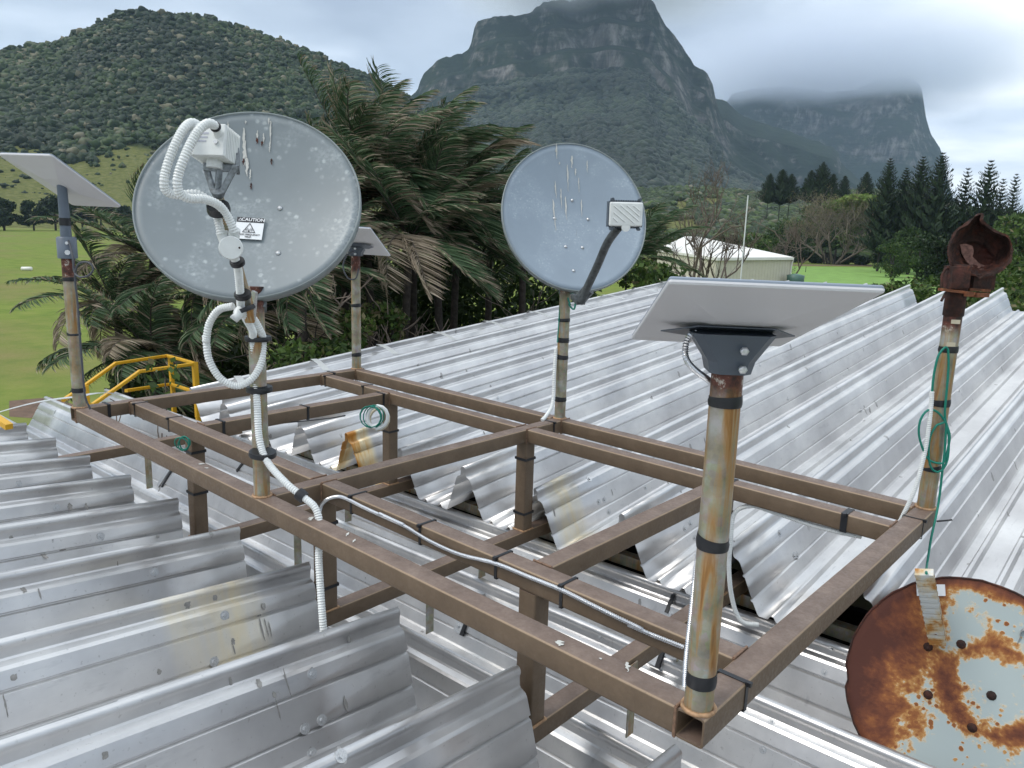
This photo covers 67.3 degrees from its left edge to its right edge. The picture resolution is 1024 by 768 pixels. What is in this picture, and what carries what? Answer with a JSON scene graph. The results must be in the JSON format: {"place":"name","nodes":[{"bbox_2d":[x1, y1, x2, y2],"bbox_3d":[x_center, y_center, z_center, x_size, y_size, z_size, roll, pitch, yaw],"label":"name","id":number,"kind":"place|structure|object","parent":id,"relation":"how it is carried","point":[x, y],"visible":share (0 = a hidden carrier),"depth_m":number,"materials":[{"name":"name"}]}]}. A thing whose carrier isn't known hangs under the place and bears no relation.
{"place":"outdoors","nodes":[
{"label":"outdoors","id":0,"kind":"place"},
{"bbox_2d":[9,397,72,417],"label":"dirt track","id":1,"kind":"structure","parent":0,"point":[27,411],"depth_m":32.68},
{"bbox_2d":[0,29,485,237],"bbox_3d":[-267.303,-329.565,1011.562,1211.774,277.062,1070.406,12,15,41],"label":"hill","id":2,"kind":"structure","parent":0,"point":[114,183],"depth_m":616.93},
{"bbox_2d":[0,6,519,207],"bbox_3d":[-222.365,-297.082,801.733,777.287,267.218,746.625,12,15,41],"label":"hill forest","id":3,"kind":"object","parent":2,"relation":"on","point":[73,96],"visible":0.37,"depth_m":827.43,"materials":[{"name":"plant"}]},
{"bbox_2d":[0,228,1023,424],"bbox_3d":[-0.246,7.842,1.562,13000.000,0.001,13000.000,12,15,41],"label":"ground","id":4,"kind":"structure","parent":0,"point":[26,342],"depth_m":62.03,"materials":[{"name":"green plant"}]},
{"bbox_2d":[0,196,24,230],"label":"tree","id":5,"kind":"object","parent":4,"relation":"on","point":[9,217],"visible":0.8,"depth_m":399.72,"materials":[{"name":"green plant"}]},
{"bbox_2d":[17,199,52,230],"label":"tree","id":6,"kind":"object","parent":4,"relation":"on","point":[27,212],"visible":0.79,"depth_m":422.25,"materials":[{"name":"green plant"}]},
{"bbox_2d":[35,194,78,230],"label":"tree","id":7,"kind":"object","parent":4,"relation":"on","point":[51,202],"visible":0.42,"depth_m":442.03,"materials":[{"name":"green plant"}]},
{"bbox_2d":[69,204,97,228],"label":"tree","id":8,"kind":"object","parent":4,"relation":"on","point":[72,208],"visible":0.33,"depth_m":474.70,"materials":[{"name":"green plant"}]},
{"bbox_2d":[0,354,200,429],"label":"yellow railing","id":9,"kind":"object","parent":4,"relation":"on","point":[5,424],"visible":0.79,"depth_m":9.49,"materials":[{"name":"metal"}]},
{"bbox_2d":[7,221,216,396],"bbox_3d":[-6.627,1.282,13.127,2.828,7.957,3.101,12,15,41],"label":"palm tree","id":10,"kind":"object","parent":4,"relation":"on","point":[133,273],"visible":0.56,"depth_m":12.24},
{"bbox_2d":[112,204,132,225],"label":"tree","id":11,"kind":"object","parent":4,"relation":"on","point":[124,210],"visible":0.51,"depth_m":523.69,"materials":[{"name":"green plant"}]},
{"bbox_2d":[27,163,222,408],"bbox_3d":[-6.299,0.713,13.639,3.384,8.899,3.421,12,15,41],"label":"palm tree","id":12,"kind":"object","parent":4,"relation":"on","point":[129,240],"visible":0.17,"depth_m":12.82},
{"bbox_2d":[36,273,248,414],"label":"palm tree","id":13,"kind":"object","parent":4,"relation":"on","point":[143,348],"visible":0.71,"depth_m":11.72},
{"bbox_2d":[110,357,179,437],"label":"tangled shrub","id":14,"kind":"object","parent":4,"relation":"on","point":[154,385],"visible":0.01,"depth_m":8.63,"materials":[{"name":"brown plant"}]},
{"bbox_2d":[96,249,287,421],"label":"palm tree","id":15,"kind":"object","parent":4,"relation":"on","point":[197,304],"visible":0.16,"depth_m":12.03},
{"bbox_2d":[100,322,292,416],"bbox_3d":[-6.380,1.860,16.051,4.593,6.528,4.200,5,12,16],"label":"undergrowth bush","id":16,"kind":"object","parent":4,"relation":"on","point":[237,367],"visible":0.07,"depth_m":14.64,"materials":[{"name":"green plant"}]},
{"bbox_2d":[152,291,338,417],"bbox_3d":[-5.494,1.509,17.381,6.075,7.499,6.272,12,15,41],"label":"undergrowth bush","id":17,"kind":"object","parent":4,"relation":"on","point":[222,369],"depth_m":15.52,"materials":[{"name":"green plant"}]},
{"bbox_2d":[181,335,316,390],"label":"tangled shrub","id":18,"kind":"object","parent":4,"relation":"on","point":[271,363],"visible":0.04,"depth_m":12.42,"materials":[{"name":"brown plant"}]},
{"bbox_2d":[178,307,343,418],"bbox_3d":[-3.232,2.082,12.127,3.795,6.996,5.377,-2,12,-18],"label":"tangled shrub","id":19,"kind":"object","parent":4,"relation":"on","point":[278,343],"visible":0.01,"depth_m":10.36,"materials":[{"name":"brown plant"}]},
{"bbox_2d":[167,262,367,365],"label":"palm tree","id":20,"kind":"object","parent":4,"relation":"on","point":[222,317],"visible":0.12,"depth_m":11.30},
{"bbox_2d":[197,175,397,360],"bbox_3d":[-2.998,1.363,11.428,2.612,8.689,2.792,12,15,41],"label":"palm tree","id":21,"kind":"object","parent":4,"relation":"on","point":[302,298],"visible":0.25,"depth_m":10.16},
{"bbox_2d":[271,334,351,367],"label":"shrub","id":22,"kind":"object","parent":4,"relation":"on","point":[292,359],"visible":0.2,"depth_m":9.66,"materials":[{"name":"green plant"}]},
{"bbox_2d":[235,164,433,348],"bbox_3d":[-2.882,0.885,13.025,3.205,9.009,2.779,2,11,1],"label":"palm tree","id":23,"kind":"object","parent":4,"relation":"on","point":[377,227],"visible":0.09,"depth_m":12.62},
{"bbox_2d":[276,266,431,345],"bbox_3d":[-3.718,1.284,15.901,6.374,7.800,5.764,12,15,41],"label":"undergrowth bush","id":24,"kind":"object","parent":4,"relation":"on","point":[399,299],"visible":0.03,"depth_m":14.66,"materials":[{"name":"green plant"}]},
{"bbox_2d":[272,274,449,365],"bbox_3d":[-2.124,1.744,12.837,4.494,7.466,7.110,12,15,41],"label":"tangled shrub","id":25,"kind":"object","parent":4,"relation":"on","point":[342,302],"visible":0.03,"depth_m":11.07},
{"bbox_2d":[331,301,410,353],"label":"shrub","id":26,"kind":"object","parent":4,"relation":"on","point":[376,316],"visible":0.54,"depth_m":11.05,"materials":[{"name":"green plant"}]},
{"bbox_2d":[304,110,438,338],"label":"palm tree","id":27,"kind":"object","parent":4,"relation":"on","point":[370,139],"visible":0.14,"depth_m":12.24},
{"bbox_2d":[297,51,468,346],"bbox_3d":[-2.239,-0.008,13.376,3.194,10.668,3.693,0,11,-10],"label":"palm tree","id":28,"kind":"object","parent":4,"relation":"on","point":[362,125],"visible":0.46,"depth_m":11.96,"materials":[{"name":"plant"}]},
{"bbox_2d":[283,227,484,356],"bbox_3d":[-2.926,0.324,17.997,7.609,8.242,6.599,12,15,41],"label":"undergrowth bush","id":29,"kind":"object","parent":4,"relation":"on","point":[447,282],"visible":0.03,"depth_m":16.28,"materials":[{"name":"green plant"}]},
{"bbox_2d":[321,118,515,338],"bbox_3d":[-1.563,0.612,12.997,3.493,9.640,3.732,4,11,10],"label":"palm tree","id":30,"kind":"object","parent":4,"relation":"on","point":[397,208],"visible":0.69,"depth_m":11.70,"materials":[{"name":"plant"}]},
{"bbox_2d":[335,57,523,337],"bbox_3d":[-1.819,-0.232,14.345,3.943,10.743,3.439,12,15,41],"label":"palm tree","id":31,"kind":"object","parent":4,"relation":"on","point":[478,134],"visible":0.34,"depth_m":12.77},
{"bbox_2d":[359,102,531,331],"bbox_3d":[-1.212,0.292,13.745,3.378,9.999,3.061,3,11,5],"label":"palm tree","id":32,"kind":"object","parent":4,"relation":"on","point":[481,183],"visible":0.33,"depth_m":12.71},
{"bbox_2d":[314,218,596,353],"bbox_3d":[-1.467,0.208,18.181,6.696,8.680,6.511,12,15,41],"label":"undergrowth bush","id":33,"kind":"object","parent":4,"relation":"on","point":[514,301],"visible":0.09,"depth_m":16.71,"materials":[{"name":"green plant"}]},
{"bbox_2d":[384,96,540,328],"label":"palm tree","id":34,"kind":"object","parent":4,"relation":"on","point":[497,147],"visible":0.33,"depth_m":13.48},
{"bbox_2d":[428,146,534,321],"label":"palm tree","id":35,"kind":"object","parent":4,"relation":"on","point":[488,310],"visible":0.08,"depth_m":14.79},
{"bbox_2d":[448,248,525,313],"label":"palm tree","id":36,"kind":"object","parent":4,"relation":"on","point":[522,290],"visible":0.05,"depth_m":14.66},
{"bbox_2d":[419,266,601,329],"bbox_3d":[0.435,0.765,18.894,5.585,8.189,6.406,12,15,41],"label":"undergrowth bush","id":37,"kind":"object","parent":4,"relation":"on","point":[467,316],"visible":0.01,"depth_m":17.15,"materials":[{"name":"green plant"}]},
{"bbox_2d":[0,276,1023,767],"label":"metal roofed building","id":38,"kind":"structure","parent":4,"relation":"on","point":[140,626],"depth_m":4.50,"materials":[{"name":"metal"}]},
{"bbox_2d":[58,256,962,748],"bbox_3d":[-0.901,0.266,4.862,6.041,2.222,2.538,12,15,41],"label":"steel frame","id":39,"kind":"object","parent":38,"relation":"on","point":[726,682],"visible":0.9,"depth_m":3.46,"materials":[{"name":"brown paint"}]},
{"bbox_2d":[0,152,119,258],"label":"flat panel antenna","id":40,"kind":"object","parent":39,"relation":"attached to","point":[65,183],"visible":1,"depth_m":4.69,"materials":[{"name":"plastic"},{"name":"metal"}]},
{"bbox_2d":[68,240,93,409],"bbox_3d":[-2.655,-0.371,4.748,0.243,1.040,0.104,12,15,41],"label":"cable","id":41,"kind":"object","parent":39,"relation":"attached to","point":[74,268],"visible":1,"depth_m":4.70,"materials":[{"name":"grey plastic"}]},
{"bbox_2d":[202,302,266,388],"bbox_3d":[-1.192,-0.169,3.313,0.228,0.381,0.180,4,12,13],"label":"flexible conduit","id":42,"kind":"object","parent":39,"relation":"attached to","point":[212,367],"visible":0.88,"depth_m":3.28,"materials":[{"name":"white plastic"}]},
{"bbox_2d":[132,112,361,322],"bbox_3d":[-1.130,-0.750,3.350,0.972,0.914,0.904,12,15,41],"label":"satellite dish","id":43,"kind":"object","parent":39,"relation":"attached to","point":[285,190],"visible":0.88,"depth_m":3.44,"materials":[{"name":"paint"}]},
{"bbox_2d":[159,118,224,234],"bbox_3d":[-1.163,-0.746,2.760,0.119,0.408,0.223,12,15,41],"label":"flexible conduit","id":44,"kind":"object","parent":43,"relation":"attached to","point":[185,126],"visible":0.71,"depth_m":2.68,"materials":[{"name":"white plastic"}]},
{"bbox_2d":[172,118,238,232],"bbox_3d":[-1.074,-0.729,2.698,0.063,0.392,0.254,8,13,28],"label":"flexible conduit","id":45,"kind":"object","parent":43,"relation":"attached to","point":[200,128],"visible":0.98,"depth_m":2.63,"materials":[{"name":"white plastic"}]},
{"bbox_2d":[216,227,242,260],"bbox_3d":[-1.043,-0.518,2.844,0.103,0.127,0.089,0,11,-10],"label":"junction box","id":46,"kind":"object","parent":43,"relation":"attached to","point":[230,246],"visible":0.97,"depth_m":2.82,"materials":[{"name":"white plastic"}]},
{"bbox_2d":[231,258,326,631],"bbox_3d":[-0.999,0.267,3.180,0.580,1.586,0.311,12,15,41],"label":"flexible conduit","id":47,"kind":"object","parent":39,"relation":"attached to","point":[285,482],"visible":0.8,"depth_m":3.25,"materials":[{"name":"white plastic"}]},
{"bbox_2d":[347,227,389,255],"bbox_3d":[-1.272,-1.162,6.244,0.427,0.250,0.659,3,11,4],"label":"flat panel antenna","id":48,"kind":"object","parent":39,"relation":"attached to","point":[367,241],"visible":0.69,"depth_m":6.24,"materials":[{"name":"grey"}]},
{"bbox_2d":[359,405,383,427],"bbox_3d":[-0.829,0.194,4.550,0.145,0.145,0.025,2,11,0],"label":"green cable","id":49,"kind":"object","parent":39,"relation":"hanging from","point":[379,412],"visible":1,"depth_m":4.54,"materials":[{"name":"teal plastic"}]},
{"bbox_2d":[366,404,388,430],"bbox_3d":[-0.797,0.200,4.560,0.139,0.161,0.037,1,11,-4],"label":"flexible conduit","id":50,"kind":"object","parent":49,"relation":"attached to","point":[384,424],"visible":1,"depth_m":4.55,"materials":[{"name":"white plastic"}]},
{"bbox_2d":[319,495,684,649],"bbox_3d":[-0.196,0.703,3.053,1.982,0.130,0.017,12,15,41],"label":"metal flex hose","id":51,"kind":"object","parent":39,"relation":"attached to","point":[636,627],"visible":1,"depth_m":2.85,"materials":[{"name":"silver metal"}]},
{"bbox_2d":[541,348,557,421],"bbox_3d":[0.250,0.004,4.950,0.045,0.448,0.221,7,12,23],"label":"flexible conduit","id":52,"kind":"object","parent":39,"relation":"attached to","point":[546,415],"visible":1,"depth_m":4.99,"materials":[{"name":"white plastic"}]},
{"bbox_2d":[501,143,645,304],"bbox_3d":[0.352,-1.007,4.734,0.920,1.016,1.104,4,11,11],"label":"satellite dish","id":53,"kind":"object","parent":39,"relation":"attached to","point":[573,217],"visible":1,"depth_m":5.01,"materials":[{"name":"paint"}]},
{"bbox_2d":[682,548,696,686],"bbox_3d":[0.472,0.609,2.022,0.021,0.395,0.038,12,15,41],"label":"cable","id":54,"kind":"object","parent":39,"relation":"attached to","point":[685,659],"visible":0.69,"depth_m":2.02,"materials":[{"name":"white plastic"}]},
{"bbox_2d":[632,276,884,375],"bbox_3d":[0.543,-0.152,1.877,0.427,0.242,0.662,2,11,3],"label":"flat panel antenna","id":55,"kind":"object","parent":39,"relation":"attached to","point":[740,326],"visible":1,"depth_m":1.73,"materials":[{"name":"grey"}]},
{"bbox_2d":[682,330,710,384],"bbox_3d":[0.484,-0.050,1.926,0.176,0.182,0.026,-8,15,-40],"label":"metal flex hose","id":56,"kind":"object","parent":55,"relation":"attached to","point":[695,370],"visible":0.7,"depth_m":1.88,"materials":[{"name":"silver metal"}]},
{"bbox_2d":[726,504,861,626],"bbox_3d":[1.363,0.955,3.795,0.628,0.669,0.118,10,14,35],"label":"flexible conduit","id":57,"kind":"object","parent":39,"relation":"hanging from","point":[729,559],"visible":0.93,"depth_m":3.90,"materials":[{"name":"white plastic"}]},
{"bbox_2d":[898,391,933,520],"bbox_3d":[1.872,0.351,3.566,0.088,0.658,0.034,12,15,41],"label":"flexible conduit","id":58,"kind":"object","parent":39,"relation":"attached to","point":[923,457],"visible":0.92,"depth_m":3.54,"materials":[{"name":"white plastic"}]},
{"bbox_2d":[918,346,950,472],"bbox_3d":[1.940,0.121,3.501,0.163,0.593,0.012,2,11,-1],"label":"green cable","id":59,"kind":"object","parent":39,"relation":"attached to","point":[944,419],"visible":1,"depth_m":3.51,"materials":[{"name":"teal plastic"}]},
{"bbox_2d":[925,423,947,574],"bbox_3d":[1.849,0.525,3.356,0.025,0.628,0.544,9,13,30],"label":"green cable","id":60,"kind":"object","parent":39,"relation":"hanging from","point":[938,504],"visible":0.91,"depth_m":3.54,"materials":[{"name":"teal plastic"}]},
{"bbox_2d":[845,568,1023,767],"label":"rusted satellite dish","id":61,"kind":"object","parent":60,"relation":"hanging from","point":[935,670],"visible":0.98,"depth_m":3.36,"materials":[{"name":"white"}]},
{"bbox_2d":[938,213,1013,346],"bbox_3d":[2.053,-0.470,3.455,0.366,0.581,0.184,-2,12,-16],"label":"rusted dish mount","id":62,"kind":"object","parent":39,"relation":"attached to","point":[979,252],"visible":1,"depth_m":3.44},
{"bbox_2d":[648,652,664,668],"bbox_3d":[0.712,1.359,3.827,0.081,0.084,0.060,12,15,41],"label":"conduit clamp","id":63,"kind":"object","parent":38,"relation":"attached to","point":[656,661],"visible":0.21,"depth_m":3.80,"materials":[{"name":"metal"}]},
{"bbox_2d":[477,281,557,317],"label":"tangled shrub","id":64,"kind":"object","parent":4,"relation":"on","point":[531,306],"visible":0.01,"depth_m":14.79,"materials":[{"name":"brown plant"}]},
{"bbox_2d":[614,255,687,289],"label":"bush","id":65,"kind":"object","parent":4,"relation":"on","point":[641,278],"visible":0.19,"depth_m":15.06,"materials":[{"name":"green plant"}]},
{"bbox_2d":[638,202,711,277],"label":"palm tree","id":66,"kind":"object","parent":4,"relation":"on","point":[652,244],"visible":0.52,"depth_m":17.09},
{"bbox_2d":[652,153,794,278],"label":"bare tree","id":67,"kind":"object","parent":4,"relation":"on","point":[701,245],"visible":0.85,"depth_m":33.07,"materials":[{"name":"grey plant"}]},
{"bbox_2d":[657,236,793,280],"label":"cream shed","id":68,"kind":"structure","parent":4,"relation":"on","point":[761,265],"depth_m":49.95,"materials":[{"name":"metal"}]},
{"bbox_2d":[742,231,779,252],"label":"leafy tree","id":69,"kind":"object","parent":4,"relation":"on","point":[766,239],"visible":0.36,"depth_m":167.49,"materials":[{"name":"green plant"}]},
{"bbox_2d":[761,217,815,255],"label":"leafy tree","id":70,"kind":"object","parent":4,"relation":"on","point":[781,228],"visible":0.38,"depth_m":295.14,"materials":[{"name":"green plant"}]},
{"bbox_2d":[763,219,837,273],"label":"bare tree","id":71,"kind":"object","parent":4,"relation":"on","point":[795,233],"visible":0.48,"depth_m":59.87,"materials":[{"name":"brown plant"}]},
{"bbox_2d":[796,203,850,247],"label":"leafy tree","id":72,"kind":"object","parent":4,"relation":"on","point":[803,211],"visible":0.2,"depth_m":322.59,"materials":[{"name":"green plant"}]},
{"bbox_2d":[770,182,877,264],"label":"spreading fig tree","id":73,"kind":"object","parent":4,"relation":"on","point":[844,205],"visible":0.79,"depth_m":263.13,"materials":[{"name":"green plant"}]},
{"bbox_2d":[787,250,882,264],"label":"hedge","id":74,"kind":"object","parent":4,"relation":"on","point":[855,259],"visible":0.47,"depth_m":271.15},
{"bbox_2d":[827,208,873,250],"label":"leafy tree","id":75,"kind":"object","parent":4,"relation":"on","point":[840,239],"visible":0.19,"depth_m":314.35,"materials":[{"name":"green plant"}]},
{"bbox_2d":[870,281,934,301],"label":"bush","id":76,"kind":"object","parent":4,"relation":"on","point":[919,289],"visible":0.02,"depth_m":20.05,"materials":[{"name":"green plant"}]},
{"bbox_2d":[879,274,997,308],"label":"bush","id":77,"kind":"object","parent":4,"relation":"on","point":[898,284],"visible":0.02,"depth_m":21.01,"materials":[{"name":"green plant"}]},
{"bbox_2d":[944,168,978,238],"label":"pine tree","id":78,"kind":"object","parent":4,"relation":"on","point":[963,198],"visible":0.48,"depth_m":202.54,"materials":[{"name":"green plant"}]},
{"bbox_2d":[914,265,1023,310],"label":"bush","id":79,"kind":"object","parent":4,"relation":"on","point":[1014,303],"visible":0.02,"depth_m":19.51,"materials":[{"name":"green plant"}]},
{"bbox_2d":[952,160,1013,242],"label":"pine tree","id":80,"kind":"object","parent":4,"relation":"on","point":[986,200],"visible":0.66,"depth_m":196.98,"materials":[{"name":"green plant"}]},
{"bbox_2d":[967,245,1023,310],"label":"bush","id":81,"kind":"object","parent":4,"relation":"on","point":[1014,261],"visible":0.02,"depth_m":24.53,"materials":[{"name":"green plant"}]},
{"bbox_2d":[987,179,1013,237],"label":"pine tree","id":82,"kind":"object","parent":4,"relation":"on","point":[999,203],"visible":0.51,"depth_m":193.17,"materials":[{"name":"green plant"}]},
{"bbox_2d":[993,174,1023,241],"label":"pine tree","id":83,"kind":"object","parent":4,"relation":"on","point":[1010,210],"visible":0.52,"depth_m":187.88,"materials":[{"name":"green plant"}]},
{"bbox_2d":[993,212,1023,301],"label":"leafy tree","id":84,"kind":"object","parent":4,"relation":"on","point":[1015,235],"visible":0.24,"depth_m":99.34,"materials":[{"name":"green plant"}]},
{"bbox_2d":[0,0,1023,212],"label":"sky","id":85,"kind":"structure","parent":0,"point":[966,57],"materials":[{"name":"grey"}]},
{"bbox_2d":[411,0,778,187],"bbox_3d":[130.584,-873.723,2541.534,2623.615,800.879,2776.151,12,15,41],"label":"mountain","id":86,"kind":"structure","parent":0,"point":[554,36],"depth_m":2390.89,"materials":[{"name":"stone"}]},
{"bbox_2d":[454,66,764,191],"bbox_3d":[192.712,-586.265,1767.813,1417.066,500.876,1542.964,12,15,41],"label":"mountain forest","id":87,"kind":"object","parent":86,"relation":"on","point":[646,131],"visible":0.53,"depth_m":1935.49,"materials":[{"name":"plant"}]},
{"bbox_2d":[645,198,717,231],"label":"bushland rise","id":88,"kind":"structure","parent":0,"point":[672,224],"depth_m":422.24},
{"bbox_2d":[755,173,777,218],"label":"pine tree","id":89,"kind":"object","parent":88,"relation":"on","point":[769,183],"visible":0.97,"depth_m":328.00,"materials":[{"name":"green plant"}]},
{"bbox_2d":[769,169,795,220],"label":"pine tree","id":90,"kind":"object","parent":88,"relation":"on","point":[782,179],"visible":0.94,"depth_m":327.08,"materials":[{"name":"green plant"}]},
{"bbox_2d":[784,173,799,217],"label":"pine tree","id":91,"kind":"object","parent":88,"relation":"on","point":[792,181],"visible":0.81,"depth_m":327.69,"materials":[{"name":"green plant"}]},
{"bbox_2d":[795,170,819,218],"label":"pine tree","id":92,"kind":"object","parent":88,"relation":"on","point":[808,183],"visible":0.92,"depth_m":318.05,"materials":[{"name":"green plant"}]},
{"bbox_2d":[809,162,837,208],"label":"pine tree","id":93,"kind":"object","parent":88,"relation":"on","point":[822,182],"visible":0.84,"depth_m":316.56,"materials":[{"name":"green plant"}]},
{"bbox_2d":[637,184,1020,262],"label":"bushland","id":94,"kind":"structure","parent":88,"relation":"on","point":[670,195],"depth_m":471.76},
{"bbox_2d":[823,174,842,214],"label":"pine tree","id":95,"kind":"object","parent":88,"relation":"on","point":[833,177],"visible":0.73,"depth_m":317.80,"materials":[{"name":"green plant"}]},
{"bbox_2d":[838,176,850,197],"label":"pine tree","id":96,"kind":"object","parent":88,"relation":"on","point":[844,186],"visible":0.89,"depth_m":328.37,"materials":[{"name":"green plant"}]},
{"bbox_2d":[856,172,876,215],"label":"pine tree","id":97,"kind":"object","parent":88,"relation":"on","point":[870,186],"visible":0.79,"depth_m":298.18,"materials":[{"name":"green plant"}]},
{"bbox_2d":[716,99,874,191],"bbox_3d":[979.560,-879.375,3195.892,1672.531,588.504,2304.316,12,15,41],"label":"mountain spur","id":98,"kind":"structure","parent":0,"point":[777,149],"depth_m":2763.92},
{"bbox_2d":[727,77,954,201],"bbox_3d":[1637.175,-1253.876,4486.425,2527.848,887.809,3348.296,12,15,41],"label":"mountain","id":99,"kind":"structure","parent":0,"point":[872,128],"depth_m":3962.38,"materials":[{"name":"stone"}]},
{"bbox_2d":[791,266,936,293],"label":"lawn","id":100,"kind":"structure","parent":0,"point":[857,275],"depth_m":185.66,"materials":[{"name":"green plant"}]},
{"bbox_2d":[854,158,905,270],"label":"pine tree","id":101,"kind":"object","parent":100,"relation":"on","point":[882,215],"visible":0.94,"depth_m":212.45,"materials":[{"name":"green plant"}]},
{"bbox_2d":[872,241,910,277],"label":"leafy tree","id":102,"kind":"object","parent":100,"relation":"on","point":[887,265],"visible":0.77,"depth_m":179.87,"materials":[{"name":"green plant"}]},
{"bbox_2d":[873,168,913,240],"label":"pine tree","id":103,"kind":"object","parent":100,"relation":"on","point":[904,184],"visible":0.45,"depth_m":211.88,"materials":[{"name":"green plant"}]},
{"bbox_2d":[881,225,927,274],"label":"leafy tree","id":104,"kind":"object","parent":100,"relation":"on","point":[910,232],"visible":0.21,"depth_m":199.17,"materials":[{"name":"green plant"}]},
{"bbox_2d":[886,156,937,272],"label":"pine tree","id":105,"kind":"object","parent":100,"relation":"on","point":[918,184],"visible":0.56,"depth_m":206.96,"materials":[{"name":"green plant"}]},
{"bbox_2d":[892,233,936,281],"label":"leafy tree","id":106,"kind":"object","parent":100,"relation":"on","point":[911,261],"visible":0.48,"depth_m":149.78,"materials":[{"name":"green plant"}]},
{"bbox_2d":[909,231,951,293],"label":"leafy tree","id":107,"kind":"object","parent":100,"relation":"on","point":[930,245],"visible":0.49,"depth_m":118.29,"materials":[{"name":"green plant"}]},
{"bbox_2d":[897,152,964,255],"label":"pine tree","id":108,"kind":"object","parent":100,"relation":"on","point":[937,214],"visible":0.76,"depth_m":201.44,"materials":[{"name":"green plant"}]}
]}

